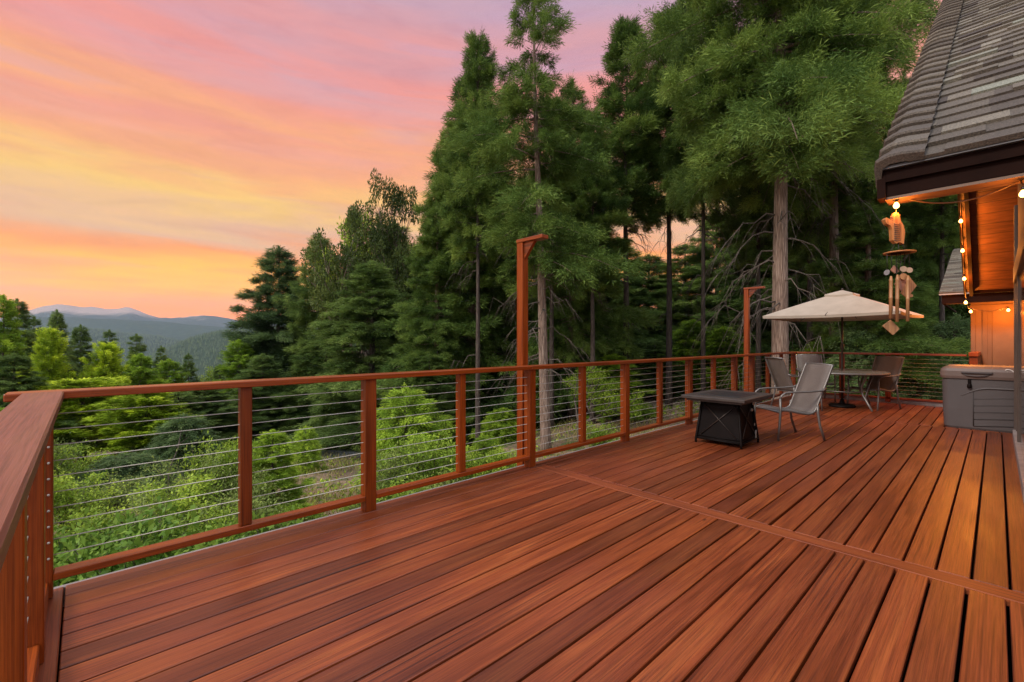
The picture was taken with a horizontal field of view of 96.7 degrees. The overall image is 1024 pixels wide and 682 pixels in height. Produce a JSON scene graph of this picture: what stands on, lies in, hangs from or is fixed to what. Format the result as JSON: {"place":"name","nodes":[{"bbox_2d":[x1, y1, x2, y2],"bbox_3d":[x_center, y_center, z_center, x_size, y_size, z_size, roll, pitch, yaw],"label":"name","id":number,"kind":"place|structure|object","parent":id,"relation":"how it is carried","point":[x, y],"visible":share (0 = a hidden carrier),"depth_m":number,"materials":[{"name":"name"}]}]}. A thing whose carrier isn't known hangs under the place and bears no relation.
{"place":"outdoors","nodes":[
{"label":"outdoors","id":0,"kind":"place"},
{"bbox_2d":[2,317,231,340],"bbox_3d":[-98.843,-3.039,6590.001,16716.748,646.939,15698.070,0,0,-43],"label":"hills","id":1,"kind":"structure","parent":0,"point":[174,330],"depth_m":5507.92,"materials":[{"name":"grey"}]},
{"bbox_2d":[0,304,286,327],"bbox_3d":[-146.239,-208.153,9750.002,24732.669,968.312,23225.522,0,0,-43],"label":"hills","id":2,"kind":"structure","parent":0,"point":[126,313],"depth_m":7460.95,"materials":[{"name":"grey"}]},
{"bbox_2d":[141,329,355,380],"bbox_3d":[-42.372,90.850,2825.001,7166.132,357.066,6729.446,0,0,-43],"label":"hills","id":3,"kind":"structure","parent":0,"point":[201,370],"depth_m":2037.53,"materials":[{"name":"green plant"}]},
{"bbox_2d":[54,375,770,545],"bbox_3d":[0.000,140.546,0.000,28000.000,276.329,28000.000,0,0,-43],"label":"ground","id":4,"kind":"structure","parent":0,"point":[553,438],"depth_m":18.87,"materials":[{"name":"green plant"}]},
{"bbox_2d":[0,294,30,392],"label":"bright green conifer","id":5,"kind":"object","parent":4,"relation":"on","point":[11,339],"visible":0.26,"depth_m":27.03,"materials":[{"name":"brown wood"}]},
{"bbox_2d":[0,298,40,376],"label":"fir tree","id":6,"kind":"object","parent":4,"relation":"on","point":[23,309],"visible":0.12,"depth_m":36.00,"materials":[{"name":"green plant"}]},
{"bbox_2d":[0,353,98,458],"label":"fir tree","id":7,"kind":"object","parent":4,"relation":"on","point":[11,381],"visible":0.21,"depth_m":18.01,"materials":[{"name":"green plant"}]},
{"bbox_2d":[16,325,92,406],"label":"yellow green cedar","id":8,"kind":"object","parent":4,"relation":"on","point":[53,364],"visible":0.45,"depth_m":24.79,"materials":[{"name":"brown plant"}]},
{"bbox_2d":[41,309,79,370],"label":"fir tree","id":9,"kind":"object","parent":4,"relation":"on","point":[54,319],"visible":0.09,"depth_m":40.12,"materials":[{"name":"green plant"}]},
{"bbox_2d":[65,324,96,377],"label":"fir tree","id":10,"kind":"object","parent":4,"relation":"on","point":[84,338],"visible":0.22,"depth_m":45.69,"materials":[{"name":"green plant"}]},
{"bbox_2d":[54,440,113,499],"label":"leafy shrub","id":11,"kind":"object","parent":4,"relation":"on","point":[76,463],"visible":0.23,"depth_m":12.15,"materials":[{"name":"green plant"}]},
{"bbox_2d":[54,507,126,583],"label":"leaved shrub","id":12,"kind":"object","parent":4,"relation":"on","point":[72,539],"visible":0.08,"depth_m":5.79,"materials":[{"name":"green plant"}]},
{"bbox_2d":[54,464,130,536],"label":"leafy shrub","id":13,"kind":"object","parent":4,"relation":"on","point":[71,500],"visible":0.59,"depth_m":8.91,"materials":[{"name":"green plant"}]},
{"bbox_2d":[54,500,134,551],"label":"leafy shrub","id":14,"kind":"object","parent":4,"relation":"on","point":[84,522],"visible":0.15,"depth_m":6.96,"materials":[{"name":"green plant"}]},
{"bbox_2d":[54,525,146,585],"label":"leaved shrub","id":15,"kind":"object","parent":4,"relation":"on","point":[66,555],"visible":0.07,"depth_m":5.22,"materials":[{"name":"green plant"}]},
{"bbox_2d":[38,376,165,463],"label":"yellow green cedar","id":16,"kind":"object","parent":4,"relation":"on","point":[83,403],"visible":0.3,"depth_m":19.44,"materials":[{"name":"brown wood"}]},
{"bbox_2d":[79,340,131,430],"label":"yellow green cedar","id":17,"kind":"object","parent":4,"relation":"on","point":[111,360],"visible":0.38,"depth_m":25.73,"materials":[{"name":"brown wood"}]},
{"bbox_2d":[54,468,158,523],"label":"grey green shrub","id":18,"kind":"object","parent":4,"relation":"on","point":[117,502],"visible":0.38,"depth_m":10.04,"materials":[{"name":"green plant"}]},
{"bbox_2d":[59,513,179,585],"bbox_3d":[-4.112,2.862,4.912,1.517,1.738,1.332,0,0,37],"label":"leaved shrub","id":19,"kind":"object","parent":4,"relation":"on","point":[113,551],"visible":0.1,"depth_m":4.91,"materials":[{"name":"green plant"}]},
{"bbox_2d":[63,450,185,506],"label":"young blue green fir","id":20,"kind":"object","parent":4,"relation":"on","point":[111,461],"visible":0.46,"depth_m":12.25,"materials":[{"name":"green plant"}]},
{"bbox_2d":[75,488,192,537],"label":"grey green shrub","id":21,"kind":"object","parent":4,"relation":"on","point":[139,500],"visible":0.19,"depth_m":7.41,"materials":[{"name":"green plant"}]},
{"bbox_2d":[116,353,169,410],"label":"bright green conifer","id":22,"kind":"object","parent":4,"relation":"on","point":[147,376],"visible":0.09,"depth_m":29.80,"materials":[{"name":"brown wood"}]},
{"bbox_2d":[81,392,205,459],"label":"yellow green cedar","id":23,"kind":"object","parent":4,"relation":"on","point":[130,414],"visible":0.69,"depth_m":18.38,"materials":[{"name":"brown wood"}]},
{"bbox_2d":[82,495,207,571],"bbox_3d":[-4.629,2.989,5.918,1.532,1.756,1.346,0,0,32],"label":"leaved shrub","id":24,"kind":"object","parent":4,"relation":"on","point":[165,520],"visible":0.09,"depth_m":5.97,"materials":[{"name":"green plant"}]},
{"bbox_2d":[100,391,232,463],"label":"tree","id":25,"kind":"object","parent":4,"relation":"on","point":[180,394],"visible":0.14,"depth_m":22.13,"materials":[{"name":"green plant"}]},
{"bbox_2d":[109,463,227,533],"bbox_3d":[-5.924,3.128,7.939,1.986,1.773,1.837,0,0,20],"label":"leafy shrub","id":26,"kind":"object","parent":4,"relation":"on","point":[184,504],"visible":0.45,"depth_m":8.00,"materials":[{"name":"green plant"}]},
{"bbox_2d":[108,504,232,571],"bbox_3d":[-3.930,2.888,5.181,1.361,1.776,1.549,0,0,-29],"label":"leaved shrub","id":27,"kind":"object","parent":4,"relation":"on","point":[165,533],"visible":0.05,"depth_m":5.36,"materials":[{"name":"green plant"}]},
{"bbox_2d":[151,358,200,405],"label":"bright green conifer","id":28,"kind":"object","parent":4,"relation":"on","point":[178,377],"visible":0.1,"depth_m":33.84,"materials":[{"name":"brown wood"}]},
{"bbox_2d":[127,411,230,475],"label":"young blue green fir","id":29,"kind":"object","parent":4,"relation":"on","point":[173,437],"visible":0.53,"depth_m":16.61,"materials":[{"name":"green plant"}]},
{"bbox_2d":[13,326,364,380],"bbox_3d":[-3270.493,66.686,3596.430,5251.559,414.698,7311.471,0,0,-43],"label":"distant forest","id":30,"kind":"object","parent":4,"relation":"on","point":[189,340],"visible":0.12,"depth_m":2327.86,"materials":[{"name":"green plant"}]},
{"bbox_2d":[134,440,254,531],"bbox_3d":[-6.280,3.149,9.059,1.963,2.209,2.056,0,0,30],"label":"grey green shrub","id":31,"kind":"object","parent":4,"relation":"on","point":[205,471],"visible":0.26,"depth_m":8.96,"materials":[{"name":"green plant"}]},
{"bbox_2d":[121,381,270,454],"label":"tree","id":32,"kind":"object","parent":4,"relation":"on","point":[219,407],"visible":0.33,"depth_m":23.76,"materials":[{"name":"green plant"}]},
{"bbox_2d":[160,497,256,547],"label":"leafy shrub","id":33,"kind":"object","parent":4,"relation":"on","point":[219,513],"visible":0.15,"depth_m":6.36,"materials":[{"name":"green plant"}]},
{"bbox_2d":[173,431,268,522],"bbox_3d":[-6.039,3.059,9.504,1.599,2.594,1.730,0,0,39],"label":"leafy shrub","id":34,"kind":"object","parent":4,"relation":"on","point":[234,458],"visible":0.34,"depth_m":9.22,"materials":[{"name":"green plant"}]},
{"bbox_2d":[211,339,257,401],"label":"bright green conifer","id":35,"kind":"object","parent":4,"relation":"on","point":[245,352],"visible":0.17,"depth_m":33.56,"materials":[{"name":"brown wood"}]},
{"bbox_2d":[198,465,280,522],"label":"grey green shrub","id":36,"kind":"object","parent":4,"relation":"on","point":[258,488],"visible":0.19,"depth_m":8.90,"materials":[{"name":"green plant"}]},
{"bbox_2d":[182,478,307,538],"bbox_3d":[-4.168,3.042,7.070,1.705,1.641,1.629,0,0,14],"label":"grey green shrub","id":37,"kind":"object","parent":4,"relation":"on","point":[258,503],"visible":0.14,"depth_m":7.14,"materials":[{"name":"green plant"}]},
{"bbox_2d":[217,395,294,445],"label":"tree","id":38,"kind":"object","parent":4,"relation":"on","point":[266,425],"visible":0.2,"depth_m":26.59,"materials":[{"name":"green plant"}]},
{"bbox_2d":[213,245,317,414],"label":"blue green fir tree","id":39,"kind":"object","parent":4,"relation":"on","point":[266,338],"visible":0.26,"depth_m":36.54,"materials":[{"name":"green plant"}]},
{"bbox_2d":[228,353,309,440],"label":"tree","id":40,"kind":"object","parent":4,"relation":"on","point":[270,362],"visible":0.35,"depth_m":27.54,"materials":[{"name":"green plant"}]},
{"bbox_2d":[252,429,325,529],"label":"bright green conifer","id":41,"kind":"object","parent":4,"relation":"on","point":[283,473],"visible":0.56,"depth_m":9.90,"materials":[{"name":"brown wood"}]},
{"bbox_2d":[286,425,328,473],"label":"young fir","id":42,"kind":"object","parent":4,"relation":"on","point":[305,457],"visible":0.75,"depth_m":17.34,"materials":[{"name":"green plant"}]},
{"bbox_2d":[257,319,360,448],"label":"fir tree","id":43,"kind":"object","parent":4,"relation":"on","point":[310,359],"visible":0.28,"depth_m":28.59,"materials":[{"name":"green plant"}]},
{"bbox_2d":[271,232,349,397],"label":"fir tree","id":44,"kind":"object","parent":4,"relation":"on","point":[301,313],"visible":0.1,"depth_m":34.81,"materials":[{"name":"green plant"}]},
{"bbox_2d":[282,259,411,454],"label":"fir tree","id":45,"kind":"object","parent":4,"relation":"on","point":[359,307],"visible":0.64,"depth_m":25.61,"materials":[{"name":"green plant"}]},
{"bbox_2d":[316,210,385,357],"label":"leafy tree","id":46,"kind":"object","parent":4,"relation":"on","point":[346,239],"visible":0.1,"depth_m":33.32,"materials":[{"name":"green plant"}]},
{"bbox_2d":[300,197,408,357],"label":"madrone tree","id":47,"kind":"object","parent":4,"relation":"on","point":[323,291],"visible":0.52,"depth_m":30.92,"materials":[{"name":"green plant"}]},
{"bbox_2d":[352,438,430,501],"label":"grey green shrub","id":48,"kind":"object","parent":4,"relation":"on","point":[381,484],"visible":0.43,"depth_m":9.80,"materials":[{"name":"green plant"}]},
{"bbox_2d":[363,168,424,320],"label":"madrone tree","id":49,"kind":"object","parent":4,"relation":"on","point":[388,228],"visible":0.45,"depth_m":33.77,"materials":[{"name":"green plant"}]},
{"bbox_2d":[339,382,460,510],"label":"young fir","id":50,"kind":"object","parent":4,"relation":"on","point":[391,432],"visible":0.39,"depth_m":12.21,"materials":[{"name":"green plant"}]},
{"bbox_2d":[356,201,493,444],"bbox_3d":[-4.055,-0.519,22.842,7.302,13.228,6.005,0,0,-20],"label":"cedar tree","id":51,"kind":"object","parent":4,"relation":"on","point":[438,325],"visible":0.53,"depth_m":22.29,"materials":[{"name":"green plant"}]},
{"bbox_2d":[376,424,477,489],"bbox_3d":[-1.973,3.135,10.464,2.607,2.266,2.410,0,0,-30],"label":"leafy shrub","id":52,"kind":"object","parent":4,"relation":"on","point":[421,456],"visible":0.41,"depth_m":10.58,"materials":[{"name":"green plant"}]},
{"bbox_2d":[383,353,482,452],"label":"tree","id":53,"kind":"object","parent":4,"relation":"on","point":[443,397],"visible":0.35,"depth_m":20.53,"materials":[{"name":"green plant"}]},
{"bbox_2d":[409,125,489,346],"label":"slim fir tree","id":54,"kind":"object","parent":4,"relation":"on","point":[436,159],"visible":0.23,"depth_m":23.25,"materials":[{"name":"green plant"}]},
{"bbox_2d":[426,28,518,442],"bbox_3d":[-1.317,-3.904,18.928,4.193,18.117,3.668,0,0,-42],"label":"slim fir tree","id":55,"kind":"object","parent":4,"relation":"on","point":[477,65],"visible":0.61,"depth_m":18.69,"materials":[{"name":"green plant"}]},
{"bbox_2d":[359,69,587,436],"bbox_3d":[-1.743,-4.429,24.967,12.170,21.294,10.008,0,0,15],"label":"cedar tree","id":56,"kind":"object","parent":4,"relation":"on","point":[496,346],"visible":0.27,"depth_m":23.24,"materials":[{"name":"green plant"}]},
{"bbox_2d":[468,407,516,446],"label":"young fir","id":57,"kind":"object","parent":4,"relation":"on","point":[510,422],"visible":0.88,"depth_m":19.63,"materials":[{"name":"green plant"}]},
{"bbox_2d":[37,394,1023,681],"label":"deck","id":58,"kind":"structure","parent":4,"relation":"on","point":[863,542],"depth_m":2.55,"materials":[{"name":"brown wood"}]},
{"bbox_2d":[0,391,63,681],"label":"cable railing","id":59,"kind":"object","parent":58,"relation":"on","point":[27,421],"visible":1,"depth_m":1.26,"materials":[{"name":"brown wood"}]},
{"bbox_2d":[3,352,796,598],"bbox_3d":[2.192,0.794,6.702,12.950,1.069,0.140,0,0,-43],"label":"cable railing","id":60,"kind":"object","parent":58,"relation":"on","point":[368,496],"visible":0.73,"depth_m":3.53,"materials":[{"name":"brown wood"}]},
{"bbox_2d":[516,234,547,465],"bbox_3d":[0.214,1.230,4.885,0.100,4.679,0.390,0,0,-43],"label":"tall post","id":61,"kind":"object","parent":58,"relation":"on","point":[525,246],"visible":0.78,"depth_m":4.95,"materials":[{"name":"brown wood"}]},
{"bbox_2d":[681,389,772,449],"bbox_3d":[2.853,1.013,6.019,1.020,0.634,0.790,0,0,-43],"label":"fire pit table","id":62,"kind":"object","parent":58,"relation":"on","point":[726,416],"visible":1,"depth_m":5.82,"materials":[{"name":"black metal"}]},
{"bbox_2d":[764,357,822,410],"bbox_3d":[5.463,0.821,8.875,0.822,1.026,0.602,0,0,-5],"label":"patio chair","id":63,"kind":"object","parent":58,"relation":"on","point":[779,372],"visible":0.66,"depth_m":8.85,"materials":[{"name":"metal"}]},
{"bbox_2d":[754,363,833,440],"bbox_3d":[3.908,0.821,6.343,0.822,1.026,0.602,0,0,-3],"label":"patio chair","id":64,"kind":"object","parent":58,"relation":"on","point":[810,388],"visible":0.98,"depth_m":6.31,"materials":[{"name":"fabric"}]},
{"bbox_2d":[763,288,923,407],"bbox_3d":[6.678,0.129,9.206,2.186,2.398,2.186,0,0,-40],"label":"patio umbrella","id":65,"kind":"object","parent":58,"relation":"on","point":[841,305],"visible":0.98,"depth_m":8.98,"materials":[{"name":"fabric"}]},
{"bbox_2d":[798,369,890,411],"bbox_3d":[6.678,0.971,9.206,1.502,0.740,1.662,0,0,35],"label":"patio table","id":66,"kind":"object","parent":58,"relation":"on","point":[865,373],"visible":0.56,"depth_m":8.75,"materials":[{"name":"metal"}]},
{"bbox_2d":[847,356,903,410],"bbox_3d":[7.258,0.821,9.074,0.822,1.026,0.602,0,0,-18],"label":"patio chair","id":67,"kind":"object","parent":58,"relation":"on","point":[892,365],"visible":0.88,"depth_m":9.09,"materials":[{"name":"metal"}]},
{"bbox_2d":[796,351,980,402],"bbox_3d":[8.441,0.802,10.382,1.480,1.155,3.110,0,0,-43],"label":"cable railing","id":68,"kind":"object","parent":58,"relation":"on","point":[972,360],"visible":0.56,"depth_m":9.75,"materials":[{"name":"brown wood"}]},
{"bbox_2d":[874,0,1023,502],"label":"house","id":69,"kind":"structure","parent":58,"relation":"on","point":[957,125],"depth_m":2.85,"materials":[{"name":"tile"}]},
{"bbox_2d":[881,208,916,334],"bbox_3d":[2.011,-0.381,2.362,0.144,0.699,0.136,0,0,-43],"label":"wind chime","id":70,"kind":"object","parent":69,"relation":"hanging from","point":[905,284],"visible":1,"depth_m":2.36,"materials":[{"name":"brown wood"}]},
{"bbox_2d":[940,364,1013,432],"bbox_3d":[7.454,0.854,6.749,0.817,0.952,1.579,0,0,-43],"label":"storage box","id":71,"kind":"object","parent":58,"relation":"on","point":[978,397],"visible":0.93,"depth_m":6.78,"materials":[{"name":"plastic"}]},
{"bbox_2d":[441,0,649,450],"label":"tall fir tree","id":72,"kind":"object","parent":4,"relation":"on","point":[514,107],"visible":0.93,"depth_m":15.86,"materials":[{"name":"green wood"}]},
{"bbox_2d":[514,93,595,428],"bbox_3d":[2.038,-3.626,21.915,4.855,16.622,4.247,0,0,-41],"label":"slim fir tree","id":73,"kind":"object","parent":4,"relation":"on","point":[551,341],"visible":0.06,"depth_m":21.88,"materials":[{"name":"green plant"}]},
{"bbox_2d":[501,78,665,419],"bbox_3d":[3.459,-4.693,23.826,8.128,18.630,6.684,0,0,43],"label":"cedar tree","id":74,"kind":"object","parent":4,"relation":"on","point":[606,342],"visible":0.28,"depth_m":22.89,"materials":[{"name":"green plant"}]},
{"bbox_2d":[554,127,635,423],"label":"slim fir tree","id":75,"kind":"object","parent":4,"relation":"on","point":[582,198],"visible":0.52,"depth_m":20.40,"materials":[{"name":"green plant"}]},
{"bbox_2d":[562,366,644,438],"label":"leafy tree","id":76,"kind":"object","parent":4,"relation":"on","point":[592,376],"visible":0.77,"depth_m":18.18,"materials":[{"name":"green plant"}]},
{"bbox_2d":[576,353,666,422],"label":"bright green conifer","id":77,"kind":"object","parent":4,"relation":"on","point":[633,383],"visible":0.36,"depth_m":21.29,"materials":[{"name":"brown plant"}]},
{"bbox_2d":[577,254,665,386],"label":"fir tree","id":78,"kind":"object","parent":4,"relation":"on","point":[638,340],"visible":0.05,"depth_m":34.22,"materials":[{"name":"green plant"}]},
{"bbox_2d":[575,12,674,359],"bbox_3d":[5.808,-6.458,23.950,5.920,21.192,6.768,0,0,0],"label":"slim fir tree","id":79,"kind":"object","parent":4,"relation":"on","point":[626,141],"visible":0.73,"depth_m":23.03,"materials":[{"name":"green plant"}]},
{"bbox_2d":[611,237,678,359],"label":"fir tree","id":80,"kind":"object","parent":4,"relation":"on","point":[639,298],"visible":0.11,"depth_m":40.03,"materials":[{"name":"green plant"}]},
{"bbox_2d":[608,254,687,354],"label":"fir tree","id":81,"kind":"object","parent":4,"relation":"on","point":[652,281],"visible":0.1,"depth_m":42.36,"materials":[{"name":"green plant"}]},
{"bbox_2d":[630,340,698,397],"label":"bush","id":82,"kind":"object","parent":4,"relation":"on","point":[648,353],"visible":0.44,"depth_m":27.34,"materials":[{"name":"green plant"}]},
{"bbox_2d":[620,0,716,405],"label":"slim fir tree","id":83,"kind":"object","parent":4,"relation":"on","point":[658,139],"visible":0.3,"depth_m":23.51,"materials":[{"name":"green plant"}]},
{"bbox_2d":[644,244,722,349],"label":"fir tree","id":84,"kind":"object","parent":4,"relation":"on","point":[684,305],"visible":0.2,"depth_m":40.34,"materials":[{"name":"green plant"}]},
{"bbox_2d":[648,319,728,390],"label":"bright green conifer","id":85,"kind":"object","parent":4,"relation":"on","point":[687,350],"visible":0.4,"depth_m":29.56,"materials":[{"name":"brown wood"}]},
{"bbox_2d":[658,210,754,372],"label":"fir tree","id":86,"kind":"object","parent":4,"relation":"on","point":[708,261],"visible":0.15,"depth_m":39.10,"materials":[{"name":"green plant"}]},
{"bbox_2d":[657,0,758,402],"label":"dark fir tree","id":87,"kind":"object","parent":4,"relation":"on","point":[715,211],"visible":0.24,"depth_m":21.91,"materials":[{"name":"green plant"}]},
{"bbox_2d":[693,326,765,391],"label":"bright green conifer","id":88,"kind":"object","parent":4,"relation":"on","point":[711,346],"visible":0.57,"depth_m":27.51,"materials":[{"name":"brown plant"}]},
{"bbox_2d":[674,238,804,383],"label":"fir tree","id":89,"kind":"object","parent":4,"relation":"on","point":[735,301],"visible":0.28,"depth_m":34.95,"materials":[{"name":"green plant"}]},
{"bbox_2d":[743,286,764,391],"bbox_3d":[4.988,1.252,9.369,0.100,4.724,0.390,0,0,-43],"label":"tall post","id":90,"kind":"object","parent":4,"relation":"on","point":[749,292],"visible":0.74,"depth_m":9.44,"materials":[{"name":"brown wood"}]},
{"bbox_2d":[706,170,815,403],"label":"slim fir tree","id":91,"kind":"object","parent":4,"relation":"on","point":[758,246],"visible":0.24,"depth_m":22.90,"materials":[{"name":"green plant"}]},
{"bbox_2d":[618,0,937,399],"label":"cedar tree","id":92,"kind":"object","parent":4,"relation":"on","point":[785,104],"visible":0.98,"depth_m":15.04,"materials":[{"name":"green plant"}]},
{"bbox_2d":[732,221,827,380],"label":"fir tree","id":93,"kind":"object","parent":4,"relation":"on","point":[791,291],"visible":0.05,"depth_m":32.43,"materials":[{"name":"green plant"}]},
{"bbox_2d":[751,238,864,387],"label":"fir tree","id":94,"kind":"object","parent":4,"relation":"on","point":[802,295],"visible":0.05,"depth_m":31.69,"materials":[{"name":"green plant"}]},
{"bbox_2d":[748,181,882,348],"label":"dark fir tree","id":95,"kind":"object","parent":4,"relation":"on","point":[823,248],"visible":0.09,"depth_m":23.40,"materials":[{"name":"green plant"}]},
{"bbox_2d":[743,0,940,349],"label":"cedar tree","id":96,"kind":"object","parent":4,"relation":"on","point":[833,204],"visible":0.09,"depth_m":19.71,"materials":[{"name":"green plant"}]},
{"bbox_2d":[822,322,916,397],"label":"young blue green fir","id":97,"kind":"object","parent":4,"relation":"on","point":[865,361],"visible":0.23,"depth_m":16.55,"materials":[{"name":"green plant"}]},
{"bbox_2d":[790,156,970,398],"bbox_3d":[13.625,-1.779,17.233,5.483,10.733,6.667,0,0,28],"label":"cedar tree","id":98,"kind":"object","parent":4,"relation":"on","point":[859,235],"visible":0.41,"depth_m":16.74,"materials":[{"name":"green plant"}]},
{"bbox_2d":[864,66,966,362],"bbox_3d":[20.760,-5.275,24.247,5.013,18.544,6.096,0,0,25],"label":"cedar tree","id":99,"kind":"object","parent":4,"relation":"on","point":[918,263],"visible":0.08,"depth_m":23.01,"materials":[{"name":"green plant"}]},
{"bbox_2d":[891,349,942,399],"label":"young blue green fir","id":100,"kind":"object","parent":4,"relation":"on","point":[914,386],"visible":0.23,"depth_m":15.72,"materials":[{"name":"green plant"}]},
{"bbox_2d":[897,194,960,338],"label":"slim fir tree","id":101,"kind":"object","parent":4,"relation":"on","point":[926,244],"visible":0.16,"depth_m":19.95,"materials":[{"name":"green plant"}]},
{"bbox_2d":[909,312,970,389],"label":"young blue green fir","id":102,"kind":"object","parent":4,"relation":"on","point":[959,329],"visible":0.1,"depth_m":16.77,"materials":[{"name":"green plant"}]},
{"bbox_2d":[939,248,1013,365],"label":"garage","id":103,"kind":"structure","parent":4,"relation":"on","point":[992,336],"depth_m":9.62,"materials":[{"name":"paint"}]},
{"bbox_2d":[0,0,942,319],"label":"sky","id":104,"kind":"structure","parent":0,"point":[151,151],"materials":[{"name":"orange"}]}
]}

